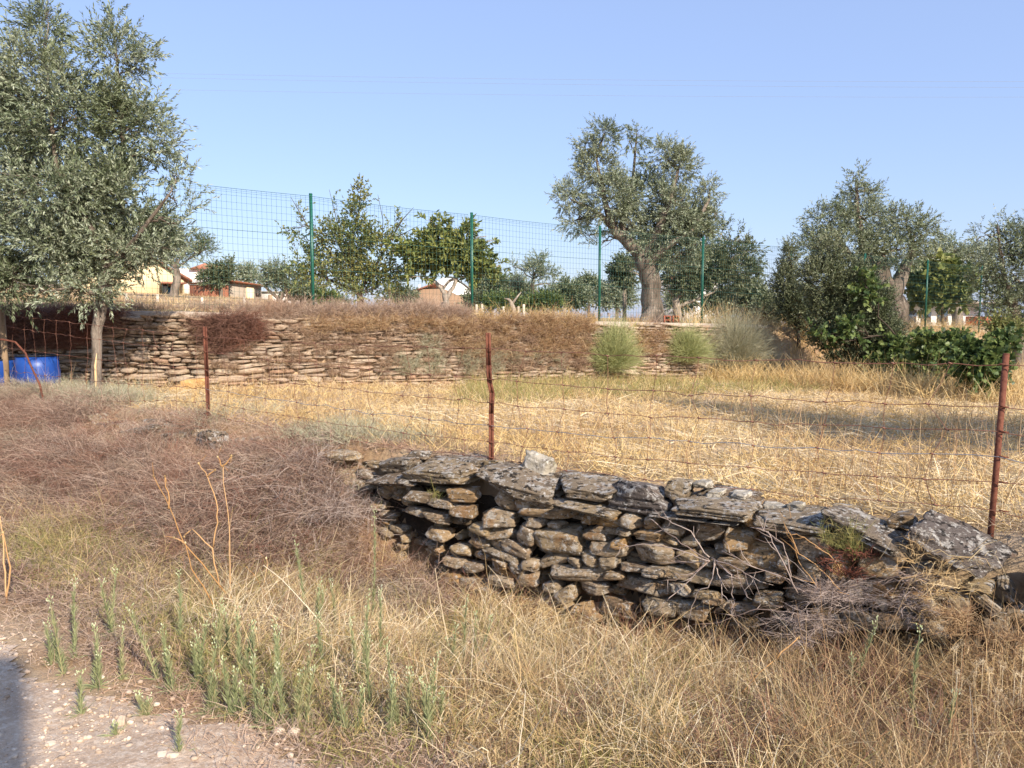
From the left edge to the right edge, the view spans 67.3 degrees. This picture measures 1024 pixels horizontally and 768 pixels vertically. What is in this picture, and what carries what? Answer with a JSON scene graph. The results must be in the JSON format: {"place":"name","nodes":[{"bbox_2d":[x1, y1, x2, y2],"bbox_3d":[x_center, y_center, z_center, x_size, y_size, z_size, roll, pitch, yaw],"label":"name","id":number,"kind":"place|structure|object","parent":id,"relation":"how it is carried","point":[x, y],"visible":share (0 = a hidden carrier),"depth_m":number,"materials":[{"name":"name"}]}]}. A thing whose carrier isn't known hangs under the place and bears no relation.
{"place":"outdoors","nodes":[
{"label":"outdoors","id":0,"kind":"place"},
{"bbox_2d":[0,640,304,767],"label":"road","id":1,"kind":"structure","parent":0,"point":[19,718],"depth_m":3.01,"materials":[{"name":"gravel"}]},
{"bbox_2d":[0,572,553,767],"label":"road edge litter","id":2,"kind":"object","parent":1,"relation":"on","point":[206,693],"visible":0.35,"depth_m":3.39,"materials":[{"name":"white plant"}]},
{"bbox_2d":[0,592,407,767],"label":"gravel","id":3,"kind":"structure","parent":0,"point":[80,739],"depth_m":3.09,"materials":[{"name":"gravel"}]},
{"bbox_2d":[1,287,993,328],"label":"terrace grass","id":4,"kind":"structure","parent":0,"point":[184,300],"depth_m":19.41,"materials":[{"name":"plant"}]},
{"bbox_2d":[0,284,1023,767],"bbox_3d":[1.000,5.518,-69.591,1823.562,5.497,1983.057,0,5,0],"label":"ground","id":5,"kind":"structure","parent":0,"point":[1012,568],"depth_m":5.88,"materials":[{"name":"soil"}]},
{"bbox_2d":[13,353,60,386],"bbox_3d":[-6.521,-0.015,10.588,0.549,0.787,0.545,0,5,0],"label":"plastic barrel","id":6,"kind":"object","parent":5,"relation":"on","point":[48,364],"visible":0.5,"depth_m":10.37,"materials":[{"name":"plastic"}]},
{"bbox_2d":[46,595,76,679],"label":"tall weed","id":7,"kind":"object","parent":5,"relation":"on","point":[61,662],"visible":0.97,"depth_m":3.56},
{"bbox_2d":[59,574,87,660],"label":"tall weed","id":8,"kind":"object","parent":5,"relation":"on","point":[74,639],"visible":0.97,"depth_m":3.73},
{"bbox_2d":[0,368,156,424],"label":"top brush","id":9,"kind":"object","parent":5,"relation":"on","point":[91,410],"visible":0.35,"depth_m":9.01,"materials":[{"name":"plant"}]},
{"bbox_2d":[77,622,116,691],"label":"tall weed","id":10,"kind":"object","parent":5,"relation":"on","point":[97,660],"visible":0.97,"depth_m":3.43,"materials":[{"name":"plant"}]},
{"bbox_2d":[0,0,221,391],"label":"olive tree","id":11,"kind":"object","parent":5,"relation":"on","point":[73,235],"visible":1,"depth_m":9.49,"materials":[{"name":"green plant"}]},
{"bbox_2d":[98,564,125,640],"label":"tall weed","id":12,"kind":"object","parent":5,"relation":"on","point":[111,621],"visible":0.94,"depth_m":3.93,"materials":[{"name":"plant"}]},
{"bbox_2d":[59,246,192,294],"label":"house","id":13,"kind":"structure","parent":5,"relation":"on","point":[150,286],"depth_m":36.20,"materials":[{"name":"beige concrete"}]},
{"bbox_2d":[123,603,165,684],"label":"tall weed","id":14,"kind":"object","parent":5,"relation":"on","point":[149,656],"visible":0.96,"depth_m":3.48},
{"bbox_2d":[154,623,187,694],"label":"tall weed","id":15,"kind":"object","parent":5,"relation":"on","point":[168,672],"visible":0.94,"depth_m":3.40,"materials":[{"name":"plant"}]},
{"bbox_2d":[143,223,225,297],"bbox_3d":[-11.666,-4.353,26.891,3.357,3.385,1.983,0,5,0],"label":"olive tree","id":16,"kind":"object","parent":5,"relation":"on","point":[175,287],"visible":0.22,"depth_m":26.71,"materials":[{"name":"green plant"}]},
{"bbox_2d":[152,448,231,601],"bbox_3d":[-1.926,0.907,4.645,0.494,1.080,0.065,0,5,1],"label":"dead stalk","id":17,"kind":"object","parent":5,"relation":"on","point":[173,537],"visible":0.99,"depth_m":4.66,"materials":[{"name":"brown plant"}]},
{"bbox_2d":[179,612,211,691],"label":"tall weed","id":18,"kind":"object","parent":5,"relation":"on","point":[197,669],"visible":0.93,"depth_m":3.43,"materials":[{"name":"plant"}]},
{"bbox_2d":[0,369,400,591],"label":"dry brush","id":19,"kind":"object","parent":5,"relation":"on","point":[101,468],"visible":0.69,"depth_m":6.22,"materials":[{"name":"plant"}]},
{"bbox_2d":[188,636,225,719],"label":"tall weed","id":20,"kind":"object","parent":5,"relation":"on","point":[212,690],"visible":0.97,"depth_m":3.23,"materials":[{"name":"plant"}]},
{"bbox_2d":[189,284,229,297],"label":"garden wall","id":21,"kind":"structure","parent":5,"relation":"on","point":[195,289],"depth_m":32.78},
{"bbox_2d":[191,252,241,296],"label":"bush","id":22,"kind":"object","parent":5,"relation":"on","point":[217,279],"visible":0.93,"depth_m":32.52,"materials":[{"name":"green plant"}]},
{"bbox_2d":[189,280,262,299],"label":"shed","id":23,"kind":"structure","parent":5,"relation":"on","point":[236,287],"depth_m":34.22,"materials":[{"name":"paint"}]},
{"bbox_2d":[208,597,243,660],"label":"tall weed","id":24,"kind":"object","parent":5,"relation":"on","point":[219,628],"visible":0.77,"depth_m":3.75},
{"bbox_2d":[0,370,460,506],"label":"grey brush","id":25,"kind":"object","parent":5,"relation":"on","point":[340,427],"visible":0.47,"depth_m":7.50,"materials":[{"name":"plant"}]},
{"bbox_2d":[211,655,252,721],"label":"tall weed","id":26,"kind":"object","parent":5,"relation":"on","point":[235,693],"visible":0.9,"depth_m":3.19,"materials":[{"name":"plant"}]},
{"bbox_2d":[232,605,264,680],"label":"tall weed","id":27,"kind":"object","parent":5,"relation":"on","point":[239,648],"visible":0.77,"depth_m":3.55,"materials":[{"name":"plant"}]},
{"bbox_2d":[233,259,267,283],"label":"olive tree","id":28,"kind":"object","parent":5,"relation":"on","point":[249,274],"visible":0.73,"depth_m":41.41,"materials":[{"name":"green plant"}]},
{"bbox_2d":[247,648,282,728],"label":"tall weed","id":29,"kind":"object","parent":5,"relation":"on","point":[255,699],"visible":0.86,"depth_m":3.11,"materials":[{"name":"plant"}]},
{"bbox_2d":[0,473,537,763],"bbox_3d":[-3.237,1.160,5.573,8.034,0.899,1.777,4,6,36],"label":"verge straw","id":30,"kind":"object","parent":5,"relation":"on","point":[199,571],"visible":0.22,"depth_m":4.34,"materials":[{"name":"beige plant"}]},
{"bbox_2d":[270,616,293,727],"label":"tall weed","id":31,"kind":"object","parent":5,"relation":"on","point":[279,683],"visible":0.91,"depth_m":3.15,"materials":[{"name":"plant"}]},
{"bbox_2d":[32,392,538,617],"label":"bank litter","id":32,"kind":"object","parent":5,"relation":"on","point":[261,418],"visible":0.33,"depth_m":7.17,"materials":[{"name":"plant"}]},
{"bbox_2d":[254,254,319,302],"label":"olive tree","id":33,"kind":"object","parent":5,"relation":"on","point":[281,277],"visible":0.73,"depth_m":29.51,"materials":[{"name":"green plant"}]},
{"bbox_2d":[286,644,317,731],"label":"tall weed","id":34,"kind":"object","parent":5,"relation":"on","point":[298,699],"visible":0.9,"depth_m":3.10,"materials":[{"name":"plant"}]},
{"bbox_2d":[203,415,401,553],"bbox_3d":[-1.644,0.827,6.096,1.534,1.076,1.387,4,6,38],"label":"grey wall brush","id":35,"kind":"object","parent":5,"relation":"on","point":[342,507],"depth_m":6.01,"materials":[{"name":"plant"}]},
{"bbox_2d":[280,285,341,306],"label":"bush","id":36,"kind":"object","parent":5,"relation":"on","point":[318,292],"visible":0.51,"depth_m":30.54,"materials":[{"name":"green plant"}]},
{"bbox_2d":[20,295,637,321],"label":"terrace edge grass","id":37,"kind":"structure","parent":5,"relation":"on","point":[189,306],"depth_m":12.44,"materials":[{"name":"plant"}]},
{"bbox_2d":[190,441,482,627],"bbox_3d":[-1.294,1.047,5.699,2.759,1.214,1.524,4,6,40],"label":"wall brush","id":38,"kind":"object","parent":5,"relation":"on","point":[357,559],"depth_m":5.68,"materials":[{"name":"plant"}]},
{"bbox_2d":[274,173,420,306],"bbox_3d":[-4.248,-3.423,19.754,3.824,3.875,1.906,0,5,0],"label":"fruit tree","id":39,"kind":"object","parent":5,"relation":"on","point":[357,255],"visible":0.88,"depth_m":19.61,"materials":[{"name":"green plant"}]},
{"bbox_2d":[346,614,372,681],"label":"tall weed","id":40,"kind":"object","parent":5,"relation":"on","point":[354,647],"visible":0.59,"depth_m":3.58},
{"bbox_2d":[0,423,722,767],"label":"verge litter","id":41,"kind":"object","parent":5,"relation":"on","point":[299,752],"visible":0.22,"depth_m":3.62,"materials":[{"name":"plant"}]},
{"bbox_2d":[0,485,738,767],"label":"green litter","id":42,"kind":"object","parent":5,"relation":"on","point":[189,646],"visible":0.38,"depth_m":3.78,"materials":[{"name":"green plant"}]},
{"bbox_2d":[361,588,379,710],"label":"tall weed","id":43,"kind":"object","parent":5,"relation":"on","point":[367,661],"visible":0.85,"depth_m":3.24,"materials":[{"name":"plant"}]},
{"bbox_2d":[0,314,767,387],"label":"retaining wall","id":44,"kind":"structure","parent":5,"relation":"on","point":[142,352],"depth_m":12.21,"materials":[{"name":"stone"}]},
{"bbox_2d":[0,298,287,359],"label":"hanging brush","id":45,"kind":"object","parent":44,"relation":"hanging from","point":[227,326],"visible":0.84,"depth_m":11.47,"materials":[{"name":"plant"}]},
{"bbox_2d":[44,309,772,329],"bbox_3d":[-1.833,-0.580,14.425,19.062,1.581,2.805,-2,5,-23],"label":"concrete footing","id":46,"kind":"object","parent":44,"relation":"on","point":[203,313],"visible":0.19,"depth_m":12.29,"materials":[{"name":"concrete"}]},
{"bbox_2d":[103,305,734,379],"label":"wall weeds","id":47,"kind":"object","parent":44,"relation":"on","point":[390,352],"depth_m":13.28,"materials":[{"name":"plant"}]},
{"bbox_2d":[220,287,685,360],"bbox_3d":[-0.444,-1.055,14.560,9.933,1.544,1.247,-3,6,-34],"label":"wall top brush","id":48,"kind":"object","parent":44,"relation":"on","point":[282,309],"depth_m":12.98,"materials":[{"name":"plant"}]},
{"bbox_2d":[300,303,675,361],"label":"dry brush","id":49,"kind":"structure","parent":44,"relation":"on","point":[462,328],"depth_m":14.35,"materials":[{"name":"plant"}]},
{"bbox_2d":[469,295,784,354],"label":"wall top grass","id":50,"kind":"structure","parent":44,"relation":"on","point":[480,312],"depth_m":15.22,"materials":[{"name":"plant"}]},
{"bbox_2d":[663,314,724,365],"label":"broom shrub","id":51,"kind":"object","parent":44,"relation":"attached to","point":[692,344],"visible":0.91,"depth_m":16.87,"materials":[{"name":"green plant"}]},
{"bbox_2d":[414,650,442,739],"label":"tall weed","id":52,"kind":"object","parent":5,"relation":"on","point":[423,688],"visible":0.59,"depth_m":3.09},
{"bbox_2d":[414,283,464,309],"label":"house","id":53,"kind":"structure","parent":5,"relation":"on","point":[434,289],"depth_m":35.78,"materials":[{"name":"orange"}]},
{"bbox_2d":[381,210,511,307],"bbox_3d":[-1.636,-2.868,19.350,3.144,3.021,1.683,2,5,21],"label":"loquat tree","id":54,"kind":"object","parent":5,"relation":"on","point":[450,255],"visible":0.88,"depth_m":19.09,"materials":[{"name":"green plant"}]},
{"bbox_2d":[66,366,827,395],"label":"wall foot grass","id":55,"kind":"structure","parent":5,"relation":"on","point":[343,382],"depth_m":11.94,"materials":[{"name":"plant"}]},
{"bbox_2d":[389,329,566,379],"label":"grey green weeds","id":56,"kind":"object","parent":5,"relation":"on","point":[420,355],"visible":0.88,"depth_m":13.67,"materials":[{"name":"plant"}]},
{"bbox_2d":[3,173,982,332],"bbox_3d":[2.081,-2.350,16.901,30.231,2.742,3.154,-2,5,-25],"label":"fence","id":57,"kind":"object","parent":5,"relation":"on","point":[599,285],"visible":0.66,"depth_m":14.67,"materials":[{"name":"metal"}]},
{"bbox_2d":[473,267,515,317],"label":"bush","id":58,"kind":"object","parent":5,"relation":"on","point":[487,284],"visible":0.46,"depth_m":29.56,"materials":[{"name":"green plant"}]},
{"bbox_2d":[478,287,530,314],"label":"bush","id":59,"kind":"object","parent":5,"relation":"on","point":[487,301],"visible":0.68,"depth_m":26.66,"materials":[{"name":"green plant"}]},
{"bbox_2d":[0,400,1023,767],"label":"dark verge twigs","id":60,"kind":"object","parent":5,"relation":"on","point":[752,652],"visible":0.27,"depth_m":4.24,"materials":[{"name":"plant"}]},
{"bbox_2d":[0,308,1023,537],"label":"wire fence","id":61,"kind":"object","parent":5,"relation":"on","point":[999,431],"visible":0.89,"depth_m":5.38,"materials":[{"name":"brown metal"}]},
{"bbox_2d":[503,269,538,295],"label":"bush","id":62,"kind":"object","parent":5,"relation":"on","point":[514,280],"visible":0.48,"depth_m":33.46,"materials":[{"name":"green plant"}]},
{"bbox_2d":[506,248,564,292],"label":"olive tree","id":63,"kind":"object","parent":5,"relation":"on","point":[537,264],"visible":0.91,"depth_m":31.57,"materials":[{"name":"green plant"}]},
{"bbox_2d":[50,350,1023,524],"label":"dry stalks","id":64,"kind":"object","parent":5,"relation":"on","point":[794,437],"visible":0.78,"depth_m":7.05,"materials":[{"name":"beige plant"}]},
{"bbox_2d":[517,288,567,314],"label":"bush","id":65,"kind":"object","parent":5,"relation":"on","point":[545,299],"visible":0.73,"depth_m":27.64,"materials":[{"name":"green plant"}]},
{"bbox_2d":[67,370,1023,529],"bbox_3d":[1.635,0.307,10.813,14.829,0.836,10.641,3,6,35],"label":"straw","id":66,"kind":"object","parent":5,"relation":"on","point":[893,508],"visible":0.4,"depth_m":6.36,"materials":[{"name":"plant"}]},
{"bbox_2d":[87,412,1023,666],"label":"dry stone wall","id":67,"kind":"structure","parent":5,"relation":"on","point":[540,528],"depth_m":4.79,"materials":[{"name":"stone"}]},
{"bbox_2d":[522,450,556,474],"bbox_3d":[0.199,0.577,5.481,0.248,0.204,0.140,4,6,40],"label":"loose stone","id":68,"kind":"object","parent":67,"relation":"on","point":[539,463],"visible":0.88,"depth_m":5.43,"materials":[{"name":"stone"}]},
{"bbox_2d":[613,507,770,641],"bbox_3d":[1.004,1.115,4.409,0.949,0.809,0.204,3,6,28],"label":"dead branch","id":69,"kind":"object","parent":67,"relation":"on","point":[714,567],"visible":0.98,"depth_m":4.41,"materials":[{"name":"wood"}]},
{"bbox_2d":[693,512,818,629],"bbox_3d":[1.308,1.051,4.134,0.644,0.718,0.184,2,5,19],"label":"dead branch","id":70,"kind":"object","parent":67,"relation":"on","point":[790,579],"visible":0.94,"depth_m":4.09,"materials":[{"name":"wood"}]},
{"bbox_2d":[752,553,912,657],"bbox_3d":[1.634,1.133,3.978,0.790,0.524,0.435,0,5,0],"label":"dry bush","id":71,"kind":"object","parent":67,"relation":"attached to","point":[835,596],"visible":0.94,"depth_m":3.98,"materials":[{"name":"plant"}]},
{"bbox_2d":[806,509,882,559],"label":"grass tuft","id":72,"kind":"object","parent":67,"relation":"on","point":[852,544],"visible":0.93,"depth_m":4.00,"materials":[{"name":"plant"}]},
{"bbox_2d":[815,541,883,581],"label":"red weed","id":73,"kind":"object","parent":67,"relation":"on","point":[849,570],"visible":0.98,"depth_m":3.97,"materials":[{"name":"plant"}]},
{"bbox_2d":[876,563,967,630],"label":"dry bush","id":74,"kind":"object","parent":67,"relation":"on","point":[913,603],"visible":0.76,"depth_m":3.75,"materials":[{"name":"plant"}]},
{"bbox_2d":[876,523,1019,627],"bbox_3d":[2.111,0.888,3.762,0.672,0.509,0.488,-2,5,-21],"label":"grass tuft","id":75,"kind":"object","parent":67,"relation":"on","point":[938,591],"visible":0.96,"depth_m":3.70,"materials":[{"name":"plant"}]},
{"bbox_2d":[917,589,1023,671],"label":"dry bush","id":76,"kind":"object","parent":67,"relation":"on","point":[959,617],"visible":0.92,"depth_m":3.55,"materials":[{"name":"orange plant"}]},
{"bbox_2d":[542,272,595,314],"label":"bush","id":77,"kind":"object","parent":5,"relation":"on","point":[579,293],"visible":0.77,"depth_m":29.55,"materials":[{"name":"green plant"}]},
{"bbox_2d":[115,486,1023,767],"bbox_3d":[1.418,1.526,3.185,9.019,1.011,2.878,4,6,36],"label":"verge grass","id":78,"kind":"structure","parent":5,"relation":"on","point":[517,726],"depth_m":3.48,"materials":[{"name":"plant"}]},
{"bbox_2d":[128,524,1023,767],"bbox_3d":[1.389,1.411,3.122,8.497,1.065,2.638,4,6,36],"label":"pale verge grass","id":79,"kind":"structure","parent":5,"relation":"on","point":[437,730],"depth_m":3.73,"materials":[{"name":"plant"}]},
{"bbox_2d":[155,565,1023,767],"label":"long straws","id":80,"kind":"object","parent":5,"relation":"on","point":[518,755],"visible":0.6,"depth_m":3.10,"materials":[{"name":"plant"}]},
{"bbox_2d":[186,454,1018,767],"bbox_3d":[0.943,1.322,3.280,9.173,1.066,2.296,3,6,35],"label":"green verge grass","id":81,"kind":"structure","parent":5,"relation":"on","point":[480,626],"depth_m":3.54,"materials":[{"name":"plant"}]},
{"bbox_2d":[579,305,649,376],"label":"broom shrub","id":82,"kind":"object","parent":5,"relation":"on","point":[615,344],"visible":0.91,"depth_m":15.63,"materials":[{"name":"green plant"}]},
{"bbox_2d":[589,275,641,319],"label":"bush","id":83,"kind":"object","parent":5,"relation":"on","point":[606,291],"visible":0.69,"depth_m":27.65,"materials":[{"name":"green plant"}]},
{"bbox_2d":[603,249,639,320],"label":"tree","id":84,"kind":"object","parent":5,"relation":"on","point":[614,271],"visible":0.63,"depth_m":23.67,"materials":[{"name":"green plant"}]},
{"bbox_2d":[544,111,734,322],"bbox_3d":[2.989,-3.776,18.352,4.478,5.354,2.057,0,5,0],"label":"olive tree","id":85,"kind":"object","parent":5,"relation":"on","point":[691,220],"visible":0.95,"depth_m":18.12,"materials":[{"name":"green plant"}]},
{"bbox_2d":[424,366,865,405],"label":"dry grass","id":86,"kind":"structure","parent":5,"relation":"on","point":[564,391],"depth_m":13.15,"materials":[{"name":"plant"}]},
{"bbox_2d":[615,213,771,320],"bbox_3d":[5.134,-3.104,21.769,4.427,3.395,2.219,0,5,0],"label":"leafy tree","id":87,"kind":"object","parent":5,"relation":"on","point":[720,266],"visible":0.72,"depth_m":21.56,"materials":[{"name":"green plant"}]},
{"bbox_2d":[387,583,1023,767],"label":"brown verge grass","id":88,"kind":"structure","parent":5,"relation":"on","point":[779,763],"depth_m":3.40,"materials":[{"name":"plant"}]},
{"bbox_2d":[693,282,744,321],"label":"bush","id":89,"kind":"object","parent":5,"relation":"on","point":[717,300],"visible":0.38,"depth_m":25.55,"materials":[{"name":"green plant"}]},
{"bbox_2d":[693,292,795,375],"bbox_3d":[5.151,-1.121,17.863,2.666,2.122,2.480,3,6,31],"label":"broom shrub","id":90,"kind":"object","parent":5,"relation":"on","point":[734,345],"visible":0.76,"depth_m":17.56,"materials":[{"name":"green plant"}]},
{"bbox_2d":[728,277,775,315],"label":"bush","id":91,"kind":"object","parent":5,"relation":"on","point":[746,298],"visible":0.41,"depth_m":23.62,"materials":[{"name":"green plant"}]},
{"bbox_2d":[740,289,787,324],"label":"bush","id":92,"kind":"object","parent":5,"relation":"on","point":[766,300],"visible":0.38,"depth_m":21.72,"materials":[{"name":"green plant"}]},
{"bbox_2d":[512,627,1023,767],"bbox_3d":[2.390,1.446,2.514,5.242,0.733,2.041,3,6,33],"label":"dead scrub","id":93,"kind":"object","parent":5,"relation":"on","point":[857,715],"visible":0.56,"depth_m":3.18,"materials":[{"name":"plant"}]},
{"bbox_2d":[764,232,828,347],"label":"bush","id":94,"kind":"object","parent":5,"relation":"on","point":[788,302],"visible":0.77,"depth_m":18.70,"materials":[{"name":"green plant"}]},
{"bbox_2d":[670,295,1023,404],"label":"gold grass","id":95,"kind":"structure","parent":5,"relation":"on","point":[861,379],"depth_m":15.35,"materials":[{"name":"plant"}]},
{"bbox_2d":[789,225,910,374],"bbox_3d":[7.403,-1.583,16.802,2.693,3.707,1.573,0,5,0],"label":"bush","id":96,"kind":"object","parent":5,"relation":"on","point":[832,297],"visible":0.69,"depth_m":16.51,"materials":[{"name":"green plant"}]},
{"bbox_2d":[784,159,951,328],"bbox_3d":[10.895,-3.920,23.634,4.938,6.066,2.730,-1,5,-10],"label":"olive tree","id":97,"kind":"object","parent":5,"relation":"on","point":[867,243],"visible":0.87,"depth_m":23.36,"materials":[{"name":"green plant"}]},
{"bbox_2d":[807,264,934,379],"bbox_3d":[7.637,-1.085,16.152,2.874,2.842,1.210,0,5,0],"label":"creeper","id":98,"kind":"object","parent":5,"relation":"on","point":[891,345],"visible":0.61,"depth_m":16.05,"materials":[{"name":"green plant"}]},
{"bbox_2d":[781,301,990,325],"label":"house","id":99,"kind":"structure","parent":5,"relation":"on","point":[932,312],"depth_m":36.89,"materials":[{"name":"white"}]},
{"bbox_2d":[900,325,978,382],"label":"bush","id":100,"kind":"object","parent":5,"relation":"on","point":[926,342],"visible":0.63,"depth_m":14.43,"materials":[{"name":"green plant"}]},
{"bbox_2d":[904,247,983,324],"bbox_3d":[14.044,-3.028,25.406,2.694,2.993,1.925,0,5,0],"label":"fig tree","id":101,"kind":"object","parent":5,"relation":"on","point":[947,259],"visible":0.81,"depth_m":25.02,"materials":[{"name":"green plant"}]},
{"bbox_2d":[916,228,1004,327],"bbox_3d":[17.204,-3.991,29.691,3.899,4.174,2.604,0,5,0],"label":"olive tree","id":102,"kind":"object","parent":5,"relation":"on","point":[963,252],"visible":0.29,"depth_m":29.42,"materials":[{"name":"green plant"}]},
{"bbox_2d":[930,321,1023,400],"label":"bush","id":103,"kind":"object","parent":5,"relation":"on","point":[989,350],"visible":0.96,"depth_m":12.89,"materials":[{"name":"green plant"}]},
{"bbox_2d":[935,496,1023,689],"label":"brush","id":104,"kind":"object","parent":5,"relation":"on","point":[1012,524],"visible":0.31,"depth_m":3.94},
{"bbox_2d":[942,615,1023,733],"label":"fluffy seed heads","id":105,"kind":"object","parent":5,"relation":"on","point":[976,664],"visible":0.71,"depth_m":3.25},
{"bbox_2d":[953,203,1023,372],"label":"olive tree","id":106,"kind":"object","parent":5,"relation":"on","point":[1010,298],"visible":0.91,"depth_m":19.77,"materials":[{"name":"green plant"}]},
{"bbox_2d":[977,306,1023,352],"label":"bush","id":107,"kind":"object","parent":5,"relation":"on","point":[998,322],"visible":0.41,"depth_m":15.42,"materials":[{"name":"green plant"}]},
{"bbox_2d":[0,0,1023,317],"label":"sky","id":108,"kind":"structure","parent":0,"point":[956,148],"materials":[{"name":"blue"}]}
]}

